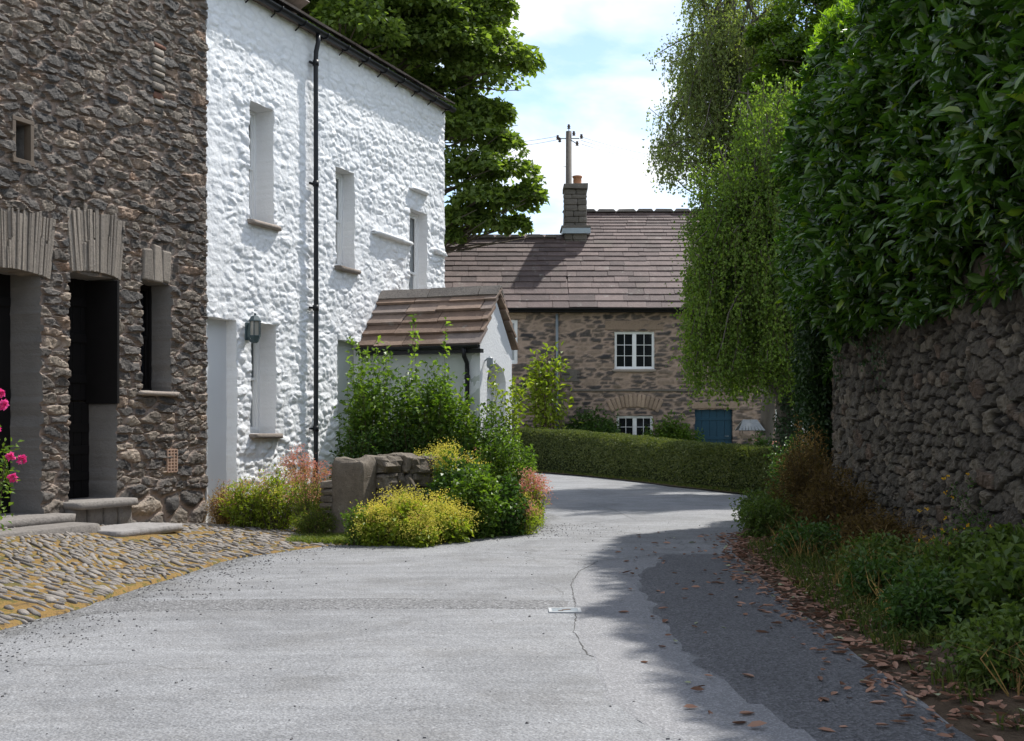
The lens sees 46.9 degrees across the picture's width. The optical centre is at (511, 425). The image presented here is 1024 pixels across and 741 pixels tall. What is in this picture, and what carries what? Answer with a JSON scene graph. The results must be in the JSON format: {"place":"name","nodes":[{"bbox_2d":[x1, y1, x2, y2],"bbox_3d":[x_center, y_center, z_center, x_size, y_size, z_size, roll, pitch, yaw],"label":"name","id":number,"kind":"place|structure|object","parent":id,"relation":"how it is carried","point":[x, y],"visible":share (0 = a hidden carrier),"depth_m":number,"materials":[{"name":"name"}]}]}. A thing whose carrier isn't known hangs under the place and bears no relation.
{"place":"outdoors","nodes":[
{"label":"outdoors","id":0,"kind":"place"},
{"bbox_2d":[0,516,539,629],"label":"pavement","id":1,"kind":"structure","parent":0,"point":[47,612],"depth_m":10.49,"materials":[{"name":"beige stone"}]},
{"bbox_2d":[0,388,26,530],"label":"rose bush","id":2,"kind":"object","parent":1,"relation":"on","point":[9,456],"visible":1,"depth_m":10.34,"materials":[{"name":"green plant"}]},
{"bbox_2d":[98,522,182,536],"bbox_3d":[-4.225,1.158,13.031,0.664,0.092,1.127,0,0,22],"label":"doorstep flagstone","id":3,"kind":"object","parent":1,"relation":"on","point":[133,529],"visible":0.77,"depth_m":12.91,"materials":[{"name":"grey stone"}]},
{"bbox_2d":[202,479,243,524],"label":"wildflowers","id":4,"kind":"object","parent":1,"relation":"on","point":[219,519],"visible":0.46,"depth_m":14.90,"materials":[{"name":"green plant"}]},
{"bbox_2d":[212,475,271,527],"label":"wildflowers","id":5,"kind":"object","parent":1,"relation":"on","point":[241,511],"visible":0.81,"depth_m":14.59,"materials":[{"name":"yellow plant"}]},
{"bbox_2d":[242,458,308,529],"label":"wildflowers","id":6,"kind":"object","parent":1,"relation":"on","point":[273,518],"visible":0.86,"depth_m":14.60,"materials":[{"name":"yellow plant"}]},
{"bbox_2d":[275,441,331,523],"bbox_3d":[-2.731,0.796,15.485,0.858,1.182,0.821,0,0,21],"label":"red valerian","id":7,"kind":"object","parent":1,"relation":"on","point":[306,469],"visible":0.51,"depth_m":15.44,"materials":[{"name":"leaf"},{"name":"twig bark"},{"name":"petal"}]},
{"bbox_2d":[282,470,328,531],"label":"wildflowers","id":8,"kind":"object","parent":1,"relation":"on","point":[307,499],"visible":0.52,"depth_m":14.42,"materials":[{"name":"green plant"}]},
{"bbox_2d":[290,503,339,534],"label":"wildflowers","id":9,"kind":"object","parent":1,"relation":"on","point":[316,523],"visible":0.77,"depth_m":13.93,"materials":[{"name":"green plant"}]},
{"bbox_2d":[284,531,355,543],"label":"bank grass","id":10,"kind":"structure","parent":1,"relation":"on","point":[321,538],"depth_m":13.35,"materials":[{"name":"green plant"}]},
{"bbox_2d":[331,456,376,533],"bbox_3d":[-1.893,0.904,14.105,0.483,1.076,0.356,0,0,25],"label":"gatepost","id":11,"kind":"object","parent":1,"relation":"on","point":[353,479],"visible":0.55,"depth_m":13.97,"materials":[{"name":"stone"}]},
{"bbox_2d":[329,415,389,479],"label":"dark shrub","id":12,"kind":"object","parent":1,"relation":"on","point":[371,448],"visible":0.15,"depth_m":16.32,"materials":[{"name":"green plant"}]},
{"bbox_2d":[319,452,460,515],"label":"garden wall","id":13,"kind":"structure","parent":1,"relation":"on","point":[400,469],"depth_m":14.31,"materials":[{"name":"stone"}]},
{"bbox_2d":[414,444,448,487],"bbox_3d":[-1.108,0.817,15.255,0.767,1.174,0.831,0,0,-34],"label":"lady mantle","id":14,"kind":"object","parent":1,"relation":"on","point":[433,453],"visible":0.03,"depth_m":15.20,"materials":[{"name":"yellow plant"}]},
{"bbox_2d":[420,450,490,508],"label":"leafy clump","id":15,"kind":"object","parent":1,"relation":"on","point":[441,483],"visible":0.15,"depth_m":14.40,"materials":[{"name":"green plant"}]},
{"bbox_2d":[423,436,490,495],"bbox_3d":[-0.756,0.773,14.880,0.845,1.266,0.899,0,0,44],"label":"lady mantle","id":16,"kind":"object","parent":1,"relation":"on","point":[442,451],"visible":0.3,"depth_m":14.82,"materials":[{"name":"yellow plant"}]},
{"bbox_2d":[262,525,529,539],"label":"bank grass","id":17,"kind":"structure","parent":0,"point":[484,536],"depth_m":13.76,"materials":[{"name":"green plant"}]},
{"bbox_2d":[0,473,954,740],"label":"road","id":18,"kind":"structure","parent":0,"point":[336,673],"depth_m":6.94,"materials":[{"name":"grey asphalt"}]},
{"bbox_2d":[68,598,568,612],"bbox_3d":[-1.433,1.330,8.740,3.774,0.043,0.626,0,0,0],"label":"road patch","id":19,"kind":"object","parent":18,"relation":"on","point":[269,604],"visible":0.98,"depth_m":8.68,"materials":[{"name":"grey asphalt"}]},
{"bbox_2d":[339,499,369,545],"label":"green weed","id":20,"kind":"object","parent":18,"relation":"on","point":[353,528],"visible":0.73,"depth_m":13.14,"materials":[{"name":"green plant"}]},
{"bbox_2d":[347,498,412,546],"bbox_3d":[-1.471,1.106,13.156,0.772,0.607,0.710,0,0,0],"label":"lady mantle","id":21,"kind":"object","parent":18,"relation":"on","point":[371,536],"visible":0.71,"depth_m":13.02,"materials":[{"name":"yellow plant"}]},
{"bbox_2d":[363,483,438,545],"bbox_3d":[-1.219,1.007,13.127,0.873,0.796,0.868,0,0,0],"label":"lady mantle","id":22,"kind":"object","parent":18,"relation":"on","point":[402,507],"visible":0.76,"depth_m":13.04,"materials":[{"name":"yellow plant"}]},
{"bbox_2d":[386,508,447,547],"bbox_3d":[-1.094,1.149,12.953,0.788,0.520,0.705,0,0,0],"label":"lady mantle","id":23,"kind":"object","parent":18,"relation":"on","point":[424,536],"visible":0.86,"depth_m":12.84,"materials":[{"name":"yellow plant"}]},
{"bbox_2d":[387,488,468,543],"bbox_3d":[-0.987,1.039,13.248,0.875,0.711,0.832,0,0,30],"label":"lady mantle","id":24,"kind":"object","parent":18,"relation":"on","point":[437,505],"visible":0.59,"depth_m":13.15,"materials":[{"name":"yellow plant"}]},
{"bbox_2d":[429,491,486,542],"bbox_3d":[-0.694,1.081,13.411,0.750,0.658,0.690,0,0,-43],"label":"lady mantle","id":25,"kind":"object","parent":18,"relation":"on","point":[460,532],"visible":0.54,"depth_m":13.30,"materials":[{"name":"green plant"}]},
{"bbox_2d":[443,464,514,538],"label":"hardy geranium","id":26,"kind":"object","parent":18,"relation":"on","point":[476,492],"visible":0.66,"depth_m":13.75,"materials":[{"name":"green plant"}]},
{"bbox_2d":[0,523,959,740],"bbox_3d":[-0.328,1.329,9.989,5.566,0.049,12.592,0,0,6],"label":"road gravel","id":27,"kind":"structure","parent":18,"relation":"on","point":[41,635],"depth_m":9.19,"materials":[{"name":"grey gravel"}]},
{"bbox_2d":[491,473,533,535],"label":"hardy geranium","id":28,"kind":"object","parent":18,"relation":"on","point":[511,523],"visible":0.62,"depth_m":14.04,"materials":[{"name":"green plant"}]},
{"bbox_2d":[514,491,543,534],"bbox_3d":[0.114,1.084,14.317,0.588,0.621,0.716,0,0,0],"label":"red valerian","id":29,"kind":"object","parent":18,"relation":"on","point":[531,520],"visible":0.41,"depth_m":14.21,"materials":[{"name":"green plant"}]},
{"bbox_2d":[516,466,557,526],"bbox_3d":[0.290,0.972,15.615,0.618,0.862,0.617,0,0,0],"label":"red valerian","id":30,"kind":"object","parent":18,"relation":"on","point":[533,487],"visible":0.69,"depth_m":15.56,"materials":[{"name":"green plant"}]},
{"bbox_2d":[548,608,581,612],"bbox_3d":[0.375,1.316,8.400,0.230,0.013,0.190,0,0,0],"label":"valve cover","id":31,"kind":"object","parent":18,"relation":"on","point":[564,610],"visible":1,"depth_m":8.37,"materials":[{"name":"grey metal"}]},
{"bbox_2d":[477,502,687,656],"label":"road cracks","id":32,"kind":"object","parent":18,"relation":"on","point":[573,593],"visible":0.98,"depth_m":9.49,"materials":[{"name":"black asphalt"}]},
{"bbox_2d":[573,557,815,740],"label":"road patch","id":33,"kind":"object","parent":18,"relation":"on","point":[620,647],"visible":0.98,"depth_m":6.29,"materials":[{"name":"grey asphalt"}]},
{"bbox_2d":[666,505,740,514],"bbox_3d":[3.151,1.328,18.531,1.469,0.034,1.770,0,0,7],"label":"road patch","id":34,"kind":"object","parent":18,"relation":"on","point":[701,509],"visible":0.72,"depth_m":18.48,"materials":[{"name":"grey asphalt"}]},
{"bbox_2d":[638,554,974,740],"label":"road patch","id":35,"kind":"object","parent":18,"relation":"on","point":[787,686],"visible":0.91,"depth_m":6.77,"materials":[{"name":"grey asphalt"}]},
{"bbox_2d":[435,0,814,233],"label":"sky","id":36,"kind":"structure","parent":0,"point":[598,81],"materials":[{"name":"white"}]},
{"bbox_2d":[530,472,744,520],"bbox_3d":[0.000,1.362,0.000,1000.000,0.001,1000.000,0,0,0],"label":"ground","id":37,"kind":"structure","parent":0,"point":[601,477],"depth_m":23.93,"materials":[{"name":"soil"}]},
{"bbox_2d":[0,0,208,536],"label":"stone barn","id":38,"kind":"structure","parent":37,"relation":"on","point":[103,245],"depth_m":13.69,"materials":[{"name":"stone"}]},
{"bbox_2d":[0,274,10,512],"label":"door","id":39,"kind":"structure","parent":38,"relation":"in","point":[5,300],"depth_m":12.72,"materials":[{"name":"black wood"}]},
{"bbox_2d":[9,115,34,166],"bbox_3d":[-5.155,-2.974,12.390,0.105,0.483,0.297,0,0,22],"label":"window","id":40,"kind":"structure","parent":38,"relation":"in","point":[28,124],"depth_m":12.47,"materials":[{"name":"brown"}]},
{"bbox_2d":[67,279,87,400],"bbox_3d":[-5.125,-1.009,13.522,0.055,1.437,0.760,0,0,22],"label":"door","id":41,"kind":"structure","parent":38,"relation":"in","point":[76,389],"depth_m":13.71,"materials":[{"name":"black wood"}]},
{"bbox_2d":[67,402,88,497],"bbox_3d":[-5.116,0.285,13.518,0.055,1.110,0.760,0,0,22],"label":"door","id":42,"kind":"structure","parent":38,"relation":"in","point":[78,452],"depth_m":13.71,"materials":[{"name":"black wood"}]},
{"bbox_2d":[86,280,119,403],"bbox_3d":[-4.761,-0.962,13.758,0.460,1.424,0.055,0,0,22],"label":"door","id":43,"kind":"structure","parent":38,"relation":"in","point":[103,297],"depth_m":13.72,"materials":[{"name":"black wood"}]},
{"bbox_2d":[138,284,179,396],"bbox_3d":[-4.449,-1.049,14.444,0.446,1.391,0.740,0,0,22],"label":"window","id":44,"kind":"structure","parent":38,"relation":"in","point":[146,350],"depth_m":14.69,"materials":[{"name":"grey glass"}]},
{"bbox_2d":[205,0,518,522],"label":"white house","id":45,"kind":"structure","parent":37,"relation":"on","point":[325,187],"depth_m":17.62,"materials":[{"name":"paint"}]},
{"bbox_2d":[206,318,226,522],"bbox_3d":[-4.033,-0.017,15.700,0.100,2.834,0.693,0,0,22],"label":"blocked doorway","id":46,"kind":"structure","parent":45,"relation":"in","point":[216,329],"depth_m":15.78,"materials":[{"name":"white paint"}]},
{"bbox_2d":[245,313,260,342],"bbox_3d":[-3.507,-1.322,16.077,0.214,0.410,0.160,0,0,30],"label":"wall lantern","id":47,"kind":"object","parent":45,"relation":"attached to","point":[253,330],"depth_m":16.03,"materials":[{"name":"metal"}]},
{"bbox_2d":[247,110,281,231],"bbox_3d":[-3.601,-3.607,16.555,0.471,1.701,0.771,0,0,24],"label":"window","id":48,"kind":"structure","parent":45,"relation":"in","point":[252,220],"depth_m":16.80,"materials":[{"name":"white paint"}]},
{"bbox_2d":[249,339,282,438],"bbox_3d":[-3.573,-0.619,16.599,0.443,1.611,0.782,0,0,22],"label":"window","id":49,"kind":"structure","parent":45,"relation":"in","point":[255,347],"depth_m":16.84,"materials":[{"name":"white paint"}]},
{"bbox_2d":[336,340,353,456],"bbox_3d":[-2.760,-0.028,18.782,0.130,2.655,0.778,0,0,22],"label":"blocked doorway","id":50,"kind":"structure","parent":45,"relation":"in","point":[343,367],"depth_m":18.80,"materials":[{"name":"white paint"}]},
{"bbox_2d":[334,172,360,274],"bbox_3d":[-2.702,-3.212,18.655,0.392,1.611,0.754,0,0,21],"label":"window","id":51,"kind":"structure","parent":45,"relation":"in","point":[338,266],"depth_m":18.89,"materials":[{"name":"white paint"}]},
{"bbox_2d":[409,212,417,288],"bbox_3d":[-1.853,-2.722,21.027,0.077,2.144,0.696,0,0,22],"label":"window","id":52,"kind":"structure","parent":45,"relation":"in","point":[413,235],"depth_m":21.27,"materials":[{"name":"white paint"}]},
{"bbox_2d":[333,353,420,458],"bbox_3d":[-1.888,0.210,16.924,1.424,2.470,1.291,0,0,0],"label":"tall shrub","id":53,"kind":"object","parent":37,"relation":"on","point":[371,404],"visible":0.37,"depth_m":16.68,"materials":[{"name":"green plant"}]},
{"bbox_2d":[345,313,454,442],"bbox_3d":[-1.607,-0.119,17.005,1.663,2.999,0.516,0,0,8],"label":"shrub","id":54,"kind":"object","parent":37,"relation":"on","point":[414,349],"visible":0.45,"depth_m":17.02,"materials":[{"name":"green plant"}]},
{"bbox_2d":[379,402,438,455],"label":"dark shrub","id":55,"kind":"object","parent":37,"relation":"on","point":[398,443],"visible":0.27,"depth_m":16.45,"materials":[{"name":"green plant"}]},
{"bbox_2d":[296,0,549,253],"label":"sycamore tree","id":56,"kind":"object","parent":37,"relation":"on","point":[467,44],"visible":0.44,"depth_m":36.43,"materials":[{"name":"green plant"}]},
{"bbox_2d":[391,355,477,458],"bbox_3d":[-1.094,0.204,16.849,1.289,2.482,1.314,0,0,-28],"label":"tall shrub","id":57,"kind":"object","parent":37,"relation":"on","point":[445,415],"visible":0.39,"depth_m":16.64,"materials":[{"name":"green plant"}]},
{"bbox_2d":[440,420,499,470],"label":"dark shrub","id":58,"kind":"object","parent":37,"relation":"on","point":[463,448],"visible":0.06,"depth_m":16.54,"materials":[{"name":"green plant"}]},
{"bbox_2d":[452,397,517,485],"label":"dark shrub","id":59,"kind":"object","parent":37,"relation":"on","point":[483,429],"visible":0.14,"depth_m":16.76,"materials":[{"name":"green plant"}]},
{"bbox_2d":[455,360,535,448],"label":"rambling rose","id":60,"kind":"object","parent":37,"relation":"on","point":[518,405],"visible":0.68,"depth_m":17.02,"materials":[{"name":"green plant"}]},
{"bbox_2d":[469,420,543,496],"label":"rounded shrub","id":61,"kind":"object","parent":37,"relation":"on","point":[507,465],"visible":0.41,"depth_m":16.07,"materials":[{"name":"green plant"}]},
{"bbox_2d":[520,341,582,428],"bbox_3d":[1.210,-0.624,36.308,2.046,4.009,1.588,0,0,0],"label":"sapling","id":62,"kind":"object","parent":37,"relation":"on","point":[543,387],"visible":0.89,"depth_m":36.26,"materials":[{"name":"green plant"}]},
{"bbox_2d":[556,124,582,183],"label":"utility pole","id":63,"kind":"object","parent":37,"relation":"on","point":[569,141],"visible":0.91,"depth_m":46.90,"materials":[{"name":"grey wood"}]},
{"bbox_2d":[559,402,620,432],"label":"cottage shrub","id":64,"kind":"object","parent":37,"relation":"on","point":[591,424],"visible":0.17,"depth_m":36.99,"materials":[{"name":"green plant"}]},
{"bbox_2d":[607,409,620,432],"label":"cottage shrub","id":65,"kind":"object","parent":37,"relation":"on","point":[617,427],"visible":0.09,"depth_m":37.60,"materials":[{"name":"green plant"}]},
{"bbox_2d":[444,175,821,443],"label":"stone cottage","id":66,"kind":"structure","parent":37,"relation":"on","point":[591,289],"depth_m":38.10,"materials":[{"name":"brown stone"}]},
{"bbox_2d":[511,320,517,363],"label":"window","id":67,"kind":"structure","parent":66,"relation":"in","point":[515,324],"depth_m":38.03,"materials":[{"name":"white paint"}]},
{"bbox_2d":[612,332,655,371],"bbox_3d":[3.924,-2.364,38.028,1.476,1.302,0.194,0,0,0],"label":"window","id":68,"kind":"structure","parent":66,"relation":"in","point":[634,351],"depth_m":38.10,"materials":[{"name":"white paint"}]},
{"bbox_2d":[616,416,652,434],"bbox_3d":[3.952,0.203,38.084,1.165,1.013,0.077,0,0,0],"label":"window","id":69,"kind":"structure","parent":66,"relation":"in","point":[633,425],"depth_m":38.10,"materials":[{"name":"white paint"}]},
{"bbox_2d":[694,410,731,442],"bbox_3d":[6.485,0.412,38.107,1.208,1.837,0.055,0,0,0],"label":"door","id":70,"kind":"structure","parent":66,"relation":"in","point":[716,425],"depth_m":38.10,"materials":[{"name":"blue paint"}]},
{"bbox_2d":[541,471,758,494],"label":"hedge verge","id":71,"kind":"structure","parent":37,"relation":"on","point":[650,482],"depth_m":26.21,"materials":[{"name":"green plant"}]},
{"bbox_2d":[535,469,759,494],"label":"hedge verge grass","id":72,"kind":"structure","parent":71,"relation":"on","point":[661,482],"depth_m":27.01,"materials":[{"name":"green plant"}]},
{"bbox_2d":[512,427,812,493],"bbox_3d":[1.542,0.714,30.555,5.046,1.348,19.594,0,0,-38],"label":"box hedge","id":73,"kind":"object","parent":71,"relation":"on","point":[737,466],"visible":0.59,"depth_m":27.87,"materials":[{"name":"green plant"}]},
{"bbox_2d":[642,410,704,441],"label":"cottage shrub","id":74,"kind":"object","parent":37,"relation":"on","point":[678,432],"visible":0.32,"depth_m":37.16,"materials":[{"name":"green plant"}]},
{"bbox_2d":[641,0,814,444],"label":"weeping birch","id":75,"kind":"object","parent":37,"relation":"on","point":[723,63],"visible":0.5,"depth_m":26.43,"materials":[{"name":"green plant"}]},
{"bbox_2d":[665,62,801,448],"bbox_3d":[4.831,-2.833,22.588,3.928,8.633,3.764,0,0,0],"label":"weeping birch","id":76,"kind":"object","parent":37,"relation":"on","point":[739,322],"visible":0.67,"depth_m":21.79,"materials":[{"name":"green plant"}]},
{"bbox_2d":[772,374,808,451],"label":"ivy","id":77,"kind":"object","parent":76,"relation":"attached to","point":[793,421],"visible":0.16,"depth_m":22.39,"materials":[{"name":"green plant"}]},
{"bbox_2d":[735,420,764,444],"bbox_3d":[5.436,0.610,27.000,0.602,1.481,0.490,0,0,0],"label":"bird table","id":78,"kind":"object","parent":37,"relation":"on","point":[749,425],"visible":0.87,"depth_m":26.86,"materials":[{"name":"grey wood"}]},
{"bbox_2d":[744,430,774,445],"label":"cottage shrub","id":79,"kind":"object","parent":37,"relation":"on","point":[759,441],"visible":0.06,"depth_m":25.45,"materials":[{"name":"green plant"}]},
{"bbox_2d":[727,0,858,112],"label":"broadleaf tree","id":80,"kind":"object","parent":37,"relation":"on","point":[785,53],"visible":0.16,"depth_m":24.51,"materials":[{"name":"green plant"}]},
{"bbox_2d":[732,488,1023,740],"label":"verge","id":81,"kind":"structure","parent":37,"relation":"on","point":[963,724],"depth_m":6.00,"materials":[{"name":"green plant"}]},
{"bbox_2d":[728,483,790,524],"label":"weed clump","id":82,"kind":"object","parent":81,"relation":"on","point":[748,498],"visible":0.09,"depth_m":15.57,"materials":[{"name":"green plant"}]},
{"bbox_2d":[730,491,802,538],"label":"weed clump","id":83,"kind":"object","parent":81,"relation":"on","point":[757,516],"visible":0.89,"depth_m":13.81,"materials":[{"name":"green plant"}]},
{"bbox_2d":[763,429,814,494],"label":"dark bush","id":84,"kind":"object","parent":81,"relation":"on","point":[777,457],"visible":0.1,"depth_m":17.89,"materials":[{"name":"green plant"}]},
{"bbox_2d":[770,414,829,496],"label":"seed stems","id":85,"kind":"object","parent":81,"relation":"on","point":[800,437],"visible":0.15,"depth_m":16.41,"materials":[{"name":"brown plant"}]},
{"bbox_2d":[763,434,853,528],"bbox_3d":[3.604,0.726,14.362,1.082,1.249,1.167,0,0,0],"label":"brown bush","id":86,"kind":"object","parent":81,"relation":"on","point":[795,478],"visible":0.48,"depth_m":14.16,"materials":[{"name":"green plant"}]},
{"bbox_2d":[770,514,854,557],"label":"weed clump","id":87,"kind":"object","parent":81,"relation":"on","point":[819,529],"visible":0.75,"depth_m":11.52,"materials":[{"name":"green plant"}]},
{"bbox_2d":[616,531,1023,740],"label":"fallen leaves","id":88,"kind":"object","parent":81,"relation":"on","point":[785,584],"visible":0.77,"depth_m":7.07,"materials":[{"name":"brown plant"}]},
{"bbox_2d":[786,460,883,533],"bbox_3d":[3.416,0.849,12.569,1.038,0.960,1.109,0,0,0],"label":"brown bush","id":89,"kind":"object","parent":81,"relation":"on","point":[829,498],"visible":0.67,"depth_m":12.53,"materials":[{"name":"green plant"}]},
{"bbox_2d":[829,504,919,550],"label":"brown bush","id":90,"kind":"object","parent":81,"relation":"on","point":[863,526],"visible":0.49,"depth_m":11.23,"materials":[{"name":"green plant"}]},
{"bbox_2d":[829,546,921,602],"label":"weed clump","id":91,"kind":"object","parent":81,"relation":"on","point":[862,586],"visible":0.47,"depth_m":8.60,"materials":[{"name":"green plant"}]},
{"bbox_2d":[824,529,928,572],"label":"weed clump","id":92,"kind":"object","parent":81,"relation":"on","point":[887,543],"visible":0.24,"depth_m":9.83,"materials":[{"name":"green plant"}]},
{"bbox_2d":[870,557,979,638],"bbox_3d":[2.572,1.075,7.327,0.772,0.515,0.820,0,0,-42],"label":"weed clump","id":93,"kind":"object","parent":81,"relation":"on","point":[916,602],"visible":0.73,"depth_m":7.24,"materials":[{"name":"green plant"}]},
{"bbox_2d":[917,509,950,545],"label":"wall flowers","id":94,"kind":"object","parent":81,"relation":"on","point":[934,532],"visible":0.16,"depth_m":10.61,"materials":[{"name":"green plant"}]},
{"bbox_2d":[882,515,1023,588],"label":"bramble","id":95,"kind":"object","parent":81,"relation":"on","point":[935,555],"visible":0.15,"depth_m":8.13,"materials":[{"name":"green plant"}]},
{"bbox_2d":[921,594,1023,693],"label":"weed clump","id":96,"kind":"object","parent":81,"relation":"on","point":[997,633],"visible":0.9,"depth_m":5.90,"materials":[{"name":"green plant"}]},
{"bbox_2d":[932,534,1023,636],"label":"weed clump","id":97,"kind":"object","parent":81,"relation":"on","point":[1000,578],"visible":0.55,"depth_m":6.95,"materials":[{"name":"green plant"}]},
{"bbox_2d":[958,519,1023,554],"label":"bramble","id":98,"kind":"object","parent":81,"relation":"on","point":[1001,534],"visible":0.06,"depth_m":8.55,"materials":[{"name":"green plant"}]},
{"bbox_2d":[999,600,1023,643],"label":"weed clump","id":99,"kind":"object","parent":81,"relation":"on","point":[1011,612],"visible":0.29,"depth_m":6.03,"materials":[{"name":"green plant"}]},
{"bbox_2d":[830,238,1023,545],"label":"retaining wall","id":100,"kind":"structure","parent":37,"relation":"on","point":[949,401],"depth_m":11.01,"materials":[{"name":"stone"}]},
{"bbox_2d":[789,310,833,473],"bbox_3d":[4.484,-0.396,17.276,0.998,3.491,2.392,0,0,32],"label":"ivy","id":101,"kind":"object","parent":100,"relation":"attached to","point":[813,396],"visible":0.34,"depth_m":16.75,"materials":[{"name":"green plant"}]},
{"bbox_2d":[830,308,889,395],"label":"ivy","id":102,"kind":"object","parent":100,"relation":"attached to","point":[864,348],"visible":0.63,"depth_m":13.02,"materials":[{"name":"green plant"}]},
{"bbox_2d":[769,0,1023,386],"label":"laurel hedge","id":103,"kind":"object","parent":100,"relation":"on","point":[900,156],"visible":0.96,"depth_m":10.71,"materials":[{"name":"green plant"}]},
{"bbox_2d":[925,473,994,531],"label":"wall flowers","id":104,"kind":"object","parent":100,"relation":"attached to","point":[970,518],"visible":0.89,"depth_m":9.97,"materials":[{"name":"green plant"}]},
{"bbox_2d":[758,511,1023,696],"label":"dry verge grass","id":105,"kind":"structure","parent":0,"point":[1017,674],"depth_m":9.39,"materials":[{"name":"plant"}]}
]}

